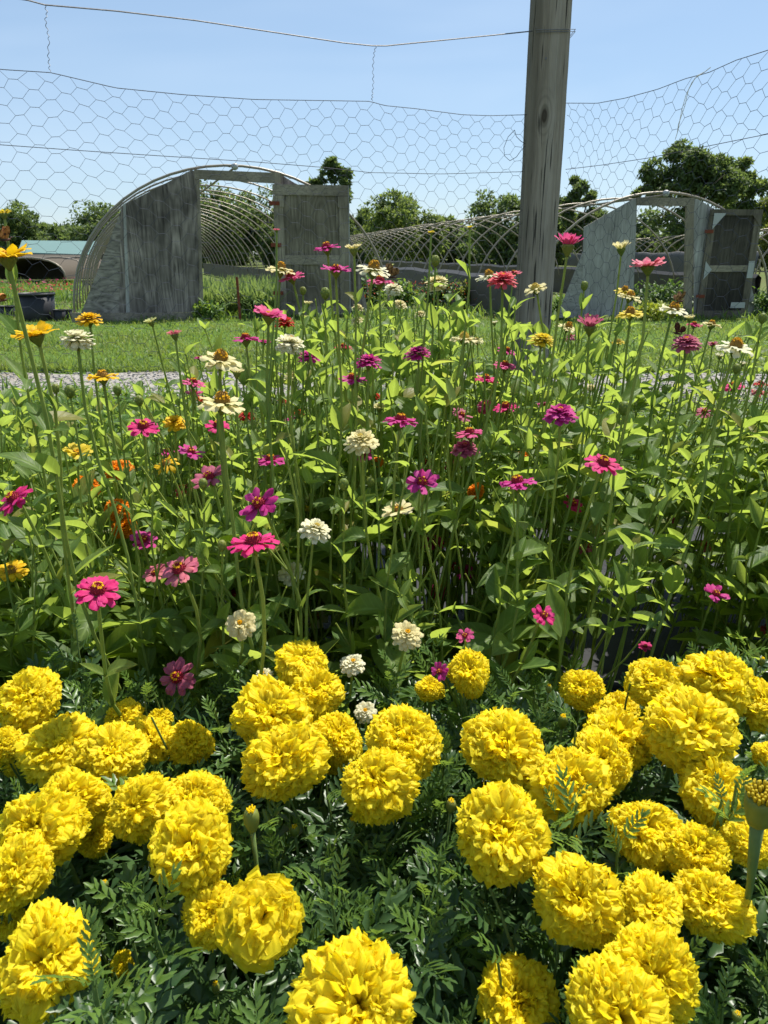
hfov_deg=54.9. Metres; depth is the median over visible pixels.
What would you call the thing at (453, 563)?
zinnia
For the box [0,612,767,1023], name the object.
marigold
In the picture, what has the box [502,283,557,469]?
zinnia
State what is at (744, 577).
zinnia
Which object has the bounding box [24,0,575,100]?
overhead wire
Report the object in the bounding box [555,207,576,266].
tree
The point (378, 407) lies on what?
zinnia
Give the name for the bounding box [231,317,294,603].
zinnia
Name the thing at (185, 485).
zinnia
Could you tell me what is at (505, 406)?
zinnia
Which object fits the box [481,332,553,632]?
zinnia
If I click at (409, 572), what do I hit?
zinnia
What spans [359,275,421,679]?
zinnia
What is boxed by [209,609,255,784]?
zinnia
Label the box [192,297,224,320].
shrub
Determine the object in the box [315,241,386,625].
zinnia
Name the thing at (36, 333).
zinnia
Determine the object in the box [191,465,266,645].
zinnia
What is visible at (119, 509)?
marigold
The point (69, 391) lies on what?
zinnia bud
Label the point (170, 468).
zinnia
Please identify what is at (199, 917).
marigold
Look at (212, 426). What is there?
zinnia
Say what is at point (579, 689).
marigold
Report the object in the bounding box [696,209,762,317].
door
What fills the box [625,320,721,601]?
zinnia
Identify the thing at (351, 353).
zinnia
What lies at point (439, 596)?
zinnia
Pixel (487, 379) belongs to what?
zinnia
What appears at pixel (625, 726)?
marigold
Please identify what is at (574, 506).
zinnia
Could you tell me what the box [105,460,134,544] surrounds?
marigold
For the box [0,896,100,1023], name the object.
marigold
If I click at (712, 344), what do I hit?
zinnia
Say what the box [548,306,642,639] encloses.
zinnia
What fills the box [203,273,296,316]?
ornamental grass
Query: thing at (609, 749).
marigold
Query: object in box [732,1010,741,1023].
marigold bud
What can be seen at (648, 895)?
marigold
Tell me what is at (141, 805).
marigold
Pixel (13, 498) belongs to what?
zinnia
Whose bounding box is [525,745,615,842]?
marigold
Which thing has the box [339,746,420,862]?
marigold
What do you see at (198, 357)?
zinnia
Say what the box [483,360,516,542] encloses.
zinnia
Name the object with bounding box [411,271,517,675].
zinnia
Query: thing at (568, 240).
zinnia
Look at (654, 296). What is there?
shrub
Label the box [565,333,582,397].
zinnia
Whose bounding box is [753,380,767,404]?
zinnia
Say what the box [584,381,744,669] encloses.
zinnia
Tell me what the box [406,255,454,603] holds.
zinnia bud
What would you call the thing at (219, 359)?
zinnia
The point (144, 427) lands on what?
zinnia
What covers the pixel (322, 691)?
marigold
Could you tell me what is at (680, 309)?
shrub
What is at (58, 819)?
marigold
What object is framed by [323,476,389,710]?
zinnia bud
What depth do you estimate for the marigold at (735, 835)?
0.68 m
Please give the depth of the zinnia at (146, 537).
1.22 m
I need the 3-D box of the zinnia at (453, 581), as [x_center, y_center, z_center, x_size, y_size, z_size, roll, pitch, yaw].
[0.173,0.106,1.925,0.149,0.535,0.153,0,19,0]
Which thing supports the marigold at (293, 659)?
on the weed cloth
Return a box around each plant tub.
[0,305,14,316]
[18,292,55,320]
[52,309,65,320]
[65,309,72,319]
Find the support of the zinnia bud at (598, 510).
on the weed cloth
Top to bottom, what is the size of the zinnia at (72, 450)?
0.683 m
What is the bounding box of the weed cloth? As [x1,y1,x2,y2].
[147,526,767,919]
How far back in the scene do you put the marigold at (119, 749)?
0.80 m
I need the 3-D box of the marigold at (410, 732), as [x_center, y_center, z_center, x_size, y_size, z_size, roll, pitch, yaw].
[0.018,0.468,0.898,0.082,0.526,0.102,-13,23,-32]
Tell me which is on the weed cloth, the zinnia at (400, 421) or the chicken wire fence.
the zinnia at (400, 421)
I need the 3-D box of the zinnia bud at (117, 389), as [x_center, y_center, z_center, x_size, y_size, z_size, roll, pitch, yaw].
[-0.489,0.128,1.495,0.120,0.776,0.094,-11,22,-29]
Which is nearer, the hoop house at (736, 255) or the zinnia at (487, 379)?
the zinnia at (487, 379)
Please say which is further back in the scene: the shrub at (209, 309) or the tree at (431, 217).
the tree at (431, 217)
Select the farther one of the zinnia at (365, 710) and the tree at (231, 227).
the tree at (231, 227)
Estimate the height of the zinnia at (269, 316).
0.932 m
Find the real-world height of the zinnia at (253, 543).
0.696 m
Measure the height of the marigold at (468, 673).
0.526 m
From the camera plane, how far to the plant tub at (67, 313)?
11.97 m
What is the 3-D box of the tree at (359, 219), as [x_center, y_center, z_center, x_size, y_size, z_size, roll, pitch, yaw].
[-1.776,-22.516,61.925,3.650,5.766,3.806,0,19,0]
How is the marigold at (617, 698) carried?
on the weed cloth
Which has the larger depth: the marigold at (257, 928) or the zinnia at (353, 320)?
the zinnia at (353, 320)
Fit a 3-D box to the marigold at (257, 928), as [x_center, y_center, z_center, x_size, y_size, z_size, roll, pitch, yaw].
[-0.096,0.544,0.689,0.067,0.520,0.093,5,20,15]
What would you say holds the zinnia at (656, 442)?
on the weed cloth
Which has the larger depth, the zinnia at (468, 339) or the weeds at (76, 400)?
the weeds at (76, 400)
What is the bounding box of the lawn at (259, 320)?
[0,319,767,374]
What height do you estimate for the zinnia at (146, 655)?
0.906 m
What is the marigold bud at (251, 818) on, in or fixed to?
on the weed cloth
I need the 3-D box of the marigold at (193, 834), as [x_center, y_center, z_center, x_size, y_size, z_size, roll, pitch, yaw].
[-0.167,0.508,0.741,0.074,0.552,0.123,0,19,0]
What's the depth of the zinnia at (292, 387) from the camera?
1.91 m
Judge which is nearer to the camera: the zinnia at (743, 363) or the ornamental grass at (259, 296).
the zinnia at (743, 363)
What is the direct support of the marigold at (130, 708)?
on the weed cloth
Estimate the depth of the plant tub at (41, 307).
11.69 m
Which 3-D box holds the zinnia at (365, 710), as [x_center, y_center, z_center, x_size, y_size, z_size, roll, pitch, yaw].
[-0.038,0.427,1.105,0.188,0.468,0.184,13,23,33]
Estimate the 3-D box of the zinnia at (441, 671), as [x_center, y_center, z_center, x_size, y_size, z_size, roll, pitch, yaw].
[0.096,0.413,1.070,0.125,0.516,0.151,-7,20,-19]
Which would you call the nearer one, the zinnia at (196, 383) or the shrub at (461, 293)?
the zinnia at (196, 383)
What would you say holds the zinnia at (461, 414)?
on the weed cloth
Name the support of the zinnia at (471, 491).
on the weed cloth
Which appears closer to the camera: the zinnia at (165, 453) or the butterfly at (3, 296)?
the butterfly at (3, 296)
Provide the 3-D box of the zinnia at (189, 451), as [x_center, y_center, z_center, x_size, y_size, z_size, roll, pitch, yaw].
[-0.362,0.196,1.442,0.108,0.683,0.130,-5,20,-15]
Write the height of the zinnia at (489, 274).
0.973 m
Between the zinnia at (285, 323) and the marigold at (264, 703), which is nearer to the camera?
the marigold at (264, 703)
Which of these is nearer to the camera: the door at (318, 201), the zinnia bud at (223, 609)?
the zinnia bud at (223, 609)
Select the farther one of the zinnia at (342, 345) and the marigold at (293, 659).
the zinnia at (342, 345)
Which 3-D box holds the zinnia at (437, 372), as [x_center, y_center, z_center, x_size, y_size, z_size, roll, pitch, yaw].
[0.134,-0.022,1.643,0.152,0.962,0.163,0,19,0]
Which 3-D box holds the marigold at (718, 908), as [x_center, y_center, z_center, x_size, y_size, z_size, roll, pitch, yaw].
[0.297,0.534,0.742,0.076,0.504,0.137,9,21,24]
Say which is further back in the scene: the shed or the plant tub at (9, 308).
the shed
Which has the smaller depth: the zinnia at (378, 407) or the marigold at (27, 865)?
the marigold at (27, 865)
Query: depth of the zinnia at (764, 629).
1.55 m
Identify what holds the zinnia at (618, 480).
on the weed cloth
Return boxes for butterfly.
[0,226,12,243]
[0,293,9,303]
[386,263,398,279]
[673,291,685,304]
[673,322,685,336]
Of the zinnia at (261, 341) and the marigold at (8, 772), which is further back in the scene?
the zinnia at (261, 341)
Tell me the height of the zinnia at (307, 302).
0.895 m
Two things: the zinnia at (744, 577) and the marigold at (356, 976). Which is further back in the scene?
the zinnia at (744, 577)
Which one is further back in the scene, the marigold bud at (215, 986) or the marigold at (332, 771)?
the marigold at (332, 771)
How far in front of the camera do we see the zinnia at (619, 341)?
2.25 m
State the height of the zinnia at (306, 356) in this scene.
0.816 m
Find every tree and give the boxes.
[0,200,51,256]
[36,221,64,240]
[58,199,120,240]
[200,179,253,267]
[223,184,274,266]
[305,155,357,240]
[350,206,375,263]
[353,188,428,263]
[398,209,449,261]
[441,225,476,262]
[463,188,520,264]
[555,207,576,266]
[558,174,608,254]
[630,138,752,249]
[724,155,767,228]
[755,197,767,270]
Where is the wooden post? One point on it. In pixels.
(546, 84)
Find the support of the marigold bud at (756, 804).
on the weed cloth
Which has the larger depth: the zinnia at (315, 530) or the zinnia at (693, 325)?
the zinnia at (693, 325)
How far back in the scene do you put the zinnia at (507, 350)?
1.94 m
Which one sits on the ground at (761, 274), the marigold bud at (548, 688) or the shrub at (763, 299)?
the shrub at (763, 299)
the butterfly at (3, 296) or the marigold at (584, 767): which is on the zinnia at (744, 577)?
the butterfly at (3, 296)
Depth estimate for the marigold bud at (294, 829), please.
0.76 m
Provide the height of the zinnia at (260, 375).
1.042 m
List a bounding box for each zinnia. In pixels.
[0,209,767,794]
[0,243,125,697]
[0,485,102,699]
[0,559,36,652]
[10,320,122,710]
[59,329,187,708]
[62,442,113,617]
[74,575,180,762]
[75,312,150,604]
[86,369,158,619]
[117,530,157,706]
[127,418,221,670]
[142,563,175,707]
[143,317,191,528]
[150,556,227,758]
[154,454,213,585]
[158,448,174,486]
[160,657,220,761]
[163,415,189,530]
[166,329,215,586]
[166,378,205,523]
[166,444,204,610]
[175,484,190,538]
[184,349,254,691]
[185,389,206,490]
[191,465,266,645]
[194,356,206,403]
[197,391,281,668]
[205,420,229,606]
[209,368,287,596]
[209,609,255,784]
[221,531,279,732]
[230,590,236,607]
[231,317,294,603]
[232,333,288,526]
[235,261,294,490]
[237,668,316,794]
[239,304,294,659]
[239,412,254,461]
[239,487,341,685]
[244,228,290,587]
[254,454,284,605]
[255,339,277,428]
[270,518,369,724]
[275,334,332,646]
[278,270,351,621]
[278,562,308,638]
[284,371,299,427]
[290,264,350,661]
[292,505,323,640]
[298,350,352,515]
[300,301,312,415]
[303,654,365,856]
[304,609,328,639]
[305,259,389,659]
[305,493,339,615]
[306,354,401,661]
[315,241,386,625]
[319,372,366,652]
[330,448,371,606]
[332,428,412,689]
[335,343,352,356]
[336,243,398,654]
[342,304,374,411]
[351,317,378,408]
[354,701,376,729]
[358,413,417,628]
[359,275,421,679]
[366,499,433,705]
[373,403,407,560]
[375,263,394,400]
[380,620,440,755]
[383,283,407,477]
[384,300,415,462]
[384,346,436,564]
[406,469,490,710]
[410,226,472,675]
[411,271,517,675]
[412,231,434,553]
[413,331,483,661]
[415,310,424,338]
[417,440,479,653]
[417,459,445,590]
[421,460,459,599]
[424,275,467,616]
[424,535,448,660]
[431,584,448,616]
[431,662,490,774]
[436,628,484,723]
[439,408,485,609]
[443,561,460,649]
[450,474,559,704]
[451,482,484,659]
[455,427,501,623]
[456,564,473,611]
[460,400,490,610]
[461,321,499,546]
[469,269,510,620]
[472,337,483,555]
[475,374,497,560]
[476,232,583,622]
[476,401,518,589]
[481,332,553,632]
[481,346,514,398]
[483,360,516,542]
[486,604,554,712]
[490,270,520,483]
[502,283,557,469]
[521,453,622,710]
[525,403,586,686]
[535,313,609,671]
[539,290,640,539]
[540,494,582,660]
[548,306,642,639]
[551,321,576,653]
[563,543,596,672]
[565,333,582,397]
[566,384,596,537]
[569,257,665,669]
[576,240,630,455]
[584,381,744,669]
[589,321,702,532]
[590,301,687,669]
[598,314,694,546]
[599,285,632,409]
[601,334,701,694]
[602,338,624,395]
[621,407,713,563]
[622,584,729,665]
[624,337,753,656]
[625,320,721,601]
[638,641,651,657]
[640,352,723,578]
[652,341,719,534]
[680,540,711,631]
[684,389,767,526]
[695,361,745,470]
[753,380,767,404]
[760,624,766,639]
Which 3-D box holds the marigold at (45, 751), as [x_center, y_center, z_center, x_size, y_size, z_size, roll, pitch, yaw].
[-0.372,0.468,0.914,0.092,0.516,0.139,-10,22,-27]
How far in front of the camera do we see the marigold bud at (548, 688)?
0.94 m
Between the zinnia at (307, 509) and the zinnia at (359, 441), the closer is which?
the zinnia at (359, 441)
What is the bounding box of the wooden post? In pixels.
[512,0,571,420]
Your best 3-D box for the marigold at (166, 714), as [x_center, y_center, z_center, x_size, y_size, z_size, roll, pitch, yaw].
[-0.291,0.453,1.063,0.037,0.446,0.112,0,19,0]
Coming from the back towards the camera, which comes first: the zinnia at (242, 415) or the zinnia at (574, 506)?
the zinnia at (242, 415)
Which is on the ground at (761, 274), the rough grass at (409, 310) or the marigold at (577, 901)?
the rough grass at (409, 310)
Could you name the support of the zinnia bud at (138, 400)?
on the weed cloth
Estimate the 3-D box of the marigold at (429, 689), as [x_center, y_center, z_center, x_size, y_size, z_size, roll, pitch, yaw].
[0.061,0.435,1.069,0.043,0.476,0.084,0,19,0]
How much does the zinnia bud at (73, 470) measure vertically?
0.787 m
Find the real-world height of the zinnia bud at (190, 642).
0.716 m
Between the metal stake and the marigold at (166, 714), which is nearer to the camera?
the marigold at (166, 714)
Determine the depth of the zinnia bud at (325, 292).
1.35 m
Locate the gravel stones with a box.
[0,369,767,408]
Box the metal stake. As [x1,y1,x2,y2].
[235,277,241,319]
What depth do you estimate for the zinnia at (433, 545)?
1.63 m
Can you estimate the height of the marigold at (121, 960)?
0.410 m
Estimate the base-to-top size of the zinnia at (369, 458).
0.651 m
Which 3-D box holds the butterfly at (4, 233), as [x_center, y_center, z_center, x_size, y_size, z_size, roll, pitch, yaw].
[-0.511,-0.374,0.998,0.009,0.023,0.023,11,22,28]
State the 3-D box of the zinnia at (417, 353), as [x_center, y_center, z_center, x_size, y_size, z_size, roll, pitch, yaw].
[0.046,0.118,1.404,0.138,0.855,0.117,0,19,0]
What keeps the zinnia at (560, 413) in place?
on the weed cloth
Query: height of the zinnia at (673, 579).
0.885 m
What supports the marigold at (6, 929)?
on the weed cloth
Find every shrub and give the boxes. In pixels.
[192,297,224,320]
[361,273,386,308]
[371,278,425,310]
[414,267,461,307]
[452,279,471,309]
[552,295,573,320]
[615,299,681,320]
[633,278,692,306]
[657,302,693,318]
[750,286,767,316]
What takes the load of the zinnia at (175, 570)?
on the weed cloth
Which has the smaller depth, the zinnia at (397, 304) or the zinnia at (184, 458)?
the zinnia at (184, 458)
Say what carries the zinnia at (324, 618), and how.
on the weed cloth
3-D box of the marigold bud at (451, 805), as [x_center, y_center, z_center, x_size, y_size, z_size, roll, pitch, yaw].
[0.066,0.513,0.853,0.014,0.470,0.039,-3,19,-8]
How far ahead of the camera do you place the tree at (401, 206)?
54.81 m
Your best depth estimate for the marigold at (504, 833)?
0.64 m
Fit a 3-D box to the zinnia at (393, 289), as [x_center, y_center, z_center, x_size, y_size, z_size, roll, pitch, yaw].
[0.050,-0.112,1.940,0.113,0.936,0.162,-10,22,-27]
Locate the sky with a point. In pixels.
(618, 49)
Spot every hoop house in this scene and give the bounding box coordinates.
[71,163,389,321]
[350,190,767,318]
[563,228,767,273]
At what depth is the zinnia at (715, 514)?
2.14 m
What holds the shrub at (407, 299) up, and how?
on the ground at (761, 274)
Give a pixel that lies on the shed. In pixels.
(67, 249)
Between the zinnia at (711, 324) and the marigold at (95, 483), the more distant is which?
the zinnia at (711, 324)
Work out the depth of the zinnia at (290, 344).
1.18 m
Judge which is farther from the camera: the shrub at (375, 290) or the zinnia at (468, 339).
the shrub at (375, 290)
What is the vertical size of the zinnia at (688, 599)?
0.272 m
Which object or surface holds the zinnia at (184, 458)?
on the weed cloth
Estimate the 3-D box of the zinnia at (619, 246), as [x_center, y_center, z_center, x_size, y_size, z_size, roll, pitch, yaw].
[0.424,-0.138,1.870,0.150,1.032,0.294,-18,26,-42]
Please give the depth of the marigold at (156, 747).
0.86 m
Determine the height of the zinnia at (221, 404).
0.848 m
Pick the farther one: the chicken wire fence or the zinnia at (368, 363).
the chicken wire fence
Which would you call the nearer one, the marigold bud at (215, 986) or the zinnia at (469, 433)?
the marigold bud at (215, 986)
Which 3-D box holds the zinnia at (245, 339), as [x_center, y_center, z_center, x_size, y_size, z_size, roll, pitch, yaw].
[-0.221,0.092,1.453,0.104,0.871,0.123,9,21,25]
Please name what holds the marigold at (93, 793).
on the weed cloth
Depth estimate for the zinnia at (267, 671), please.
0.96 m
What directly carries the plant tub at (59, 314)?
on the lawn at (259, 320)
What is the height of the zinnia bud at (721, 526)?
0.813 m
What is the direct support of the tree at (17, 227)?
on the ground at (761, 274)
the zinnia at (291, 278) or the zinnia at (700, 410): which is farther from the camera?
the zinnia at (700, 410)
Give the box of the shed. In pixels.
[19,240,103,278]
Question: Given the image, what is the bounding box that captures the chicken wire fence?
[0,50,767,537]
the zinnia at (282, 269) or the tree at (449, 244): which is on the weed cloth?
the zinnia at (282, 269)
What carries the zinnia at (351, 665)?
on the weed cloth
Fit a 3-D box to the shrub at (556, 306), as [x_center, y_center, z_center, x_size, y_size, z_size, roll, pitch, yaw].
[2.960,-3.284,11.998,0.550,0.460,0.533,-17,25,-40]
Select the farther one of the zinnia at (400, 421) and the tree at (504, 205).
the tree at (504, 205)
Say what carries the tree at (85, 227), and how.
on the ground at (761, 274)
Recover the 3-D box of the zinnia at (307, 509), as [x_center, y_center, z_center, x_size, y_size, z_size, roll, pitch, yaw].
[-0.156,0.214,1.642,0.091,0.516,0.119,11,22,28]
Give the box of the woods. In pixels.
[2,206,763,265]
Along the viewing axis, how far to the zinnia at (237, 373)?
1.21 m
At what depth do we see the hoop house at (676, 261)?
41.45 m
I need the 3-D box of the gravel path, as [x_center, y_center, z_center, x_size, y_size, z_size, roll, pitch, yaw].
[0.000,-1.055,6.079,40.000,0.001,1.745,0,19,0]
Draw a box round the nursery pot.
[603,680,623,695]
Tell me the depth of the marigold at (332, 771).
0.88 m
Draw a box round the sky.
[0,0,767,253]
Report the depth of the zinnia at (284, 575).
1.22 m
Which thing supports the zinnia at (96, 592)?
on the weed cloth
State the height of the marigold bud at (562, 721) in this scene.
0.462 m
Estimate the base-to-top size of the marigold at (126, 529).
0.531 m
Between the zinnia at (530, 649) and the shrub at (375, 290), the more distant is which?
the shrub at (375, 290)
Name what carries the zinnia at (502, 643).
on the weed cloth
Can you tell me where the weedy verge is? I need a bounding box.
[1,396,759,525]
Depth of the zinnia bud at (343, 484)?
1.11 m
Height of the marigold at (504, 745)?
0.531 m
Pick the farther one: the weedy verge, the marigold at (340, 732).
the weedy verge
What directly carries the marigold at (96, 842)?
on the weed cloth
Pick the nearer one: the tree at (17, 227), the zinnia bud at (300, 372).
the zinnia bud at (300, 372)
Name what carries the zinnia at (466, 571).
on the weed cloth
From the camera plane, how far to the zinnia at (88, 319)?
1.35 m
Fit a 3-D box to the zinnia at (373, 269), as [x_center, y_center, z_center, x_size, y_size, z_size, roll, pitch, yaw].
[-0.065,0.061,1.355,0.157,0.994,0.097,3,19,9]
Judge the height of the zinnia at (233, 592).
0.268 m
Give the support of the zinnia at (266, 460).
on the weed cloth
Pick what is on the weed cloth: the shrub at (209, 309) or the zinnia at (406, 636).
the zinnia at (406, 636)
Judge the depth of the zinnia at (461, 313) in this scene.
1.25 m
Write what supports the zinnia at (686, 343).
on the weed cloth
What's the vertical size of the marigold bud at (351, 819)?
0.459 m
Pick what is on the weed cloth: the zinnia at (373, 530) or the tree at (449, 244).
the zinnia at (373, 530)
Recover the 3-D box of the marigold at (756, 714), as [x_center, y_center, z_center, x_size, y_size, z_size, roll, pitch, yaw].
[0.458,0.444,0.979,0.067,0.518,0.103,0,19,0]
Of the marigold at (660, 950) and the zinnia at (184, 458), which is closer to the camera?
the marigold at (660, 950)
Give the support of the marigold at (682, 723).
on the weed cloth
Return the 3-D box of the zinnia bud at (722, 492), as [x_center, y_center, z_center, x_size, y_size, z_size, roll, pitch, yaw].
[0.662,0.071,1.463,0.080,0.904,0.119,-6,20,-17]
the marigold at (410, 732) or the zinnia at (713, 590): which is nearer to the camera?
the marigold at (410, 732)
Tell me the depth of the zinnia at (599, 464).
1.08 m
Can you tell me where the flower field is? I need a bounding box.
[0,275,84,301]
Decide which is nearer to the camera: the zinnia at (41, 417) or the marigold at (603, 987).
the marigold at (603, 987)
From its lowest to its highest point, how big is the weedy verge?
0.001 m
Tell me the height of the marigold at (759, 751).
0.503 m
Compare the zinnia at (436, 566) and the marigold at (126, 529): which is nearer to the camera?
the marigold at (126, 529)
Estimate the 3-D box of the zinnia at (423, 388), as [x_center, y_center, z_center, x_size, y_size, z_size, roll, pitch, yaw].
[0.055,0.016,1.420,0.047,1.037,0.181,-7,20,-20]
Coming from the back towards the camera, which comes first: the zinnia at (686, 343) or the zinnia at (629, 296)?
the zinnia at (629, 296)
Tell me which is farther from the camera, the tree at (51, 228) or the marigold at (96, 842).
the tree at (51, 228)
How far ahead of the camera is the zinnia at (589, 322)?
1.26 m
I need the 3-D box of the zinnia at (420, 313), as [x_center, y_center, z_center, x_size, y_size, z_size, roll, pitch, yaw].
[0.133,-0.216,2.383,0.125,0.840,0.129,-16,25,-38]
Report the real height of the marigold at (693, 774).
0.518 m
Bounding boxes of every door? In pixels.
[269,184,350,314]
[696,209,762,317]
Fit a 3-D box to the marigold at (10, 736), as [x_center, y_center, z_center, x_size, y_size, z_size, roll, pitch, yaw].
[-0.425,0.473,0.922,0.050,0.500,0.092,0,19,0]
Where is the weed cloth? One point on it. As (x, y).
(673, 646)
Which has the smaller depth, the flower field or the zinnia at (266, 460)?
the zinnia at (266, 460)
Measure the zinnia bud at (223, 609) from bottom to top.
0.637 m
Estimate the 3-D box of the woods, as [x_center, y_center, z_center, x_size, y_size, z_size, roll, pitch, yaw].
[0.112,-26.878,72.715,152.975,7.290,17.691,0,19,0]
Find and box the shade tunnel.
[0,256,100,279]
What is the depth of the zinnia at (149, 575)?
1.19 m
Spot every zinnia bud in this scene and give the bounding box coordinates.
[44,383,108,529]
[58,385,129,683]
[99,385,166,607]
[120,395,176,601]
[180,478,227,690]
[193,540,234,756]
[281,286,323,527]
[300,287,357,637]
[312,478,388,706]
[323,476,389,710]
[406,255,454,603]
[535,281,600,638]
[562,401,627,668]
[690,363,746,653]
[702,313,767,651]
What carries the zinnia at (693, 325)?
on the weed cloth
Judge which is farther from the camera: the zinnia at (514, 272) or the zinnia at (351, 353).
the zinnia at (351, 353)
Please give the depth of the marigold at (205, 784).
0.73 m
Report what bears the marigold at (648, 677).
on the weed cloth
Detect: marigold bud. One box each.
[101,879,120,950]
[212,981,223,1023]
[243,804,258,866]
[289,824,308,950]
[348,817,355,891]
[442,797,456,876]
[542,683,551,743]
[558,714,567,746]
[682,778,767,1023]
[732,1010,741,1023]
[744,656,765,752]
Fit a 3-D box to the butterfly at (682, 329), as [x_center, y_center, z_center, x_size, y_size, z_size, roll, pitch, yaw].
[0.477,-0.295,1.198,0.023,0.023,0.013,7,20,19]
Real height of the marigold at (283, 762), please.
0.542 m
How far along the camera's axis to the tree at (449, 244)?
68.96 m
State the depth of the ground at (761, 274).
22.76 m
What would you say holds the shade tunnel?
on the ground at (761, 274)
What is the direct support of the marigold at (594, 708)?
on the weed cloth
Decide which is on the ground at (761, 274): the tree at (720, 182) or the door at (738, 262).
the tree at (720, 182)
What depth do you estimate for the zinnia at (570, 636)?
1.78 m
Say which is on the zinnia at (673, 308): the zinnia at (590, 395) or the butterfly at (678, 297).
the butterfly at (678, 297)
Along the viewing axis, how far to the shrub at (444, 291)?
14.60 m
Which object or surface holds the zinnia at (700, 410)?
on the weed cloth
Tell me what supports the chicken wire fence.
attached to the wooden post
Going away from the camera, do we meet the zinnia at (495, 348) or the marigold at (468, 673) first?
the marigold at (468, 673)
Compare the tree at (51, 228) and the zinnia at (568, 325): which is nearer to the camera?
the zinnia at (568, 325)
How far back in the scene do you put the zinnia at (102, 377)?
1.20 m
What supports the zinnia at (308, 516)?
on the weed cloth
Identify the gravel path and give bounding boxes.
[0,371,767,402]
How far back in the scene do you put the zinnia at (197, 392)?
1.68 m
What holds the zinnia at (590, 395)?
on the weed cloth
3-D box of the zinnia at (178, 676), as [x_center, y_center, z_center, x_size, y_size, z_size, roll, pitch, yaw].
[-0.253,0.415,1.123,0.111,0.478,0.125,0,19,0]
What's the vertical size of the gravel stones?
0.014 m
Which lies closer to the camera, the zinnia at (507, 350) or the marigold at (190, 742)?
the marigold at (190, 742)
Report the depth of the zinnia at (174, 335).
1.27 m
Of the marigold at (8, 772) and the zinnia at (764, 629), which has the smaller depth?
the marigold at (8, 772)
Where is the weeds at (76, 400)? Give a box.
[0,367,767,518]
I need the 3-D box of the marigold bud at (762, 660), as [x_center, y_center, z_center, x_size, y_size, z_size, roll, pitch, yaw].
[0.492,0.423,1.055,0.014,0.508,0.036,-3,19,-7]
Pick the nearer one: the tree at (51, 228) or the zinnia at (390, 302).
the zinnia at (390, 302)
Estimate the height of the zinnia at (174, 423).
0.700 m
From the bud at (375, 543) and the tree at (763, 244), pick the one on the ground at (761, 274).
the tree at (763, 244)
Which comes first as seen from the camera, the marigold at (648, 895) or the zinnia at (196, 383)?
the marigold at (648, 895)
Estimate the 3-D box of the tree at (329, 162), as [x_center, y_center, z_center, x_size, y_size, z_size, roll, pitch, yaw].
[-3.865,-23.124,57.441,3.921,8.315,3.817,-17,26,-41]
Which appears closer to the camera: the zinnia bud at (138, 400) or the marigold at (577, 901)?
the marigold at (577, 901)
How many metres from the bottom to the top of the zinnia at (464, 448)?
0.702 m
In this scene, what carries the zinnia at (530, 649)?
on the weed cloth
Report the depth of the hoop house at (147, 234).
11.95 m
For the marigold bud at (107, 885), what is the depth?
0.70 m
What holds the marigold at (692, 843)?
on the weed cloth
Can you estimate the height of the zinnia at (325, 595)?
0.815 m
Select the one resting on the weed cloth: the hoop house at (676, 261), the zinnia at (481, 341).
the zinnia at (481, 341)
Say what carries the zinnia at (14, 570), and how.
on the weed cloth
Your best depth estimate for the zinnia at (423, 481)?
1.14 m
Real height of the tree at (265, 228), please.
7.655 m
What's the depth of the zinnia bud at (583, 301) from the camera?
1.39 m
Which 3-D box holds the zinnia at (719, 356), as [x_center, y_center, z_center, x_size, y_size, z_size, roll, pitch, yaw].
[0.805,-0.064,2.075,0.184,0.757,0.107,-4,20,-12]
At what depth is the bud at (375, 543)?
1.49 m
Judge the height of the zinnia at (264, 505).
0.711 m
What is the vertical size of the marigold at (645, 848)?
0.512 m
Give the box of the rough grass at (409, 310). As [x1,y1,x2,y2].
[0,289,767,320]
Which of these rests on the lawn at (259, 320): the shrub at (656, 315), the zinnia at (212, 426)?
the shrub at (656, 315)
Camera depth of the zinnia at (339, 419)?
1.13 m
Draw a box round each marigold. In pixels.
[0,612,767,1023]
[0,725,31,793]
[0,787,101,945]
[0,831,55,916]
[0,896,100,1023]
[0,907,25,942]
[1,762,39,791]
[13,711,97,787]
[39,765,111,916]
[72,476,101,548]
[78,820,119,894]
[81,720,163,920]
[103,697,144,723]
[104,498,134,605]
[104,771,175,904]
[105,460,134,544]
[110,948,136,982]
[111,519,143,594]
[128,715,171,773]
[147,796,233,897]
[148,708,173,759]
[164,719,215,769]
[171,768,233,814]
[180,880,233,979]
[213,865,305,999]
[229,673,314,828]
[240,722,331,864]
[274,639,328,794]
[283,926,416,1023]
[289,664,345,794]
[312,710,363,817]
[327,764,343,811]
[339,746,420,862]
[364,702,443,822]
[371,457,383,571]
[414,675,445,719]
[446,646,489,719]
[454,778,553,907]
[459,705,545,791]
[476,951,561,1023]
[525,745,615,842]
[531,850,625,979]
[558,669,606,735]
[564,949,673,1023]
[571,726,633,835]
[580,705,653,770]
[583,700,602,715]
[599,918,702,1023]
[600,690,641,719]
[605,799,682,874]
[621,867,684,937]
[623,657,685,720]
[639,683,742,803]
[662,820,732,875]
[668,755,751,873]
[670,865,757,946]
[677,649,759,716]
[718,815,767,874]
[737,677,767,765]
[748,741,767,777]
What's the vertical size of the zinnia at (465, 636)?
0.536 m
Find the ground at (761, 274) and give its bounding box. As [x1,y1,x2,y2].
[0,256,767,319]

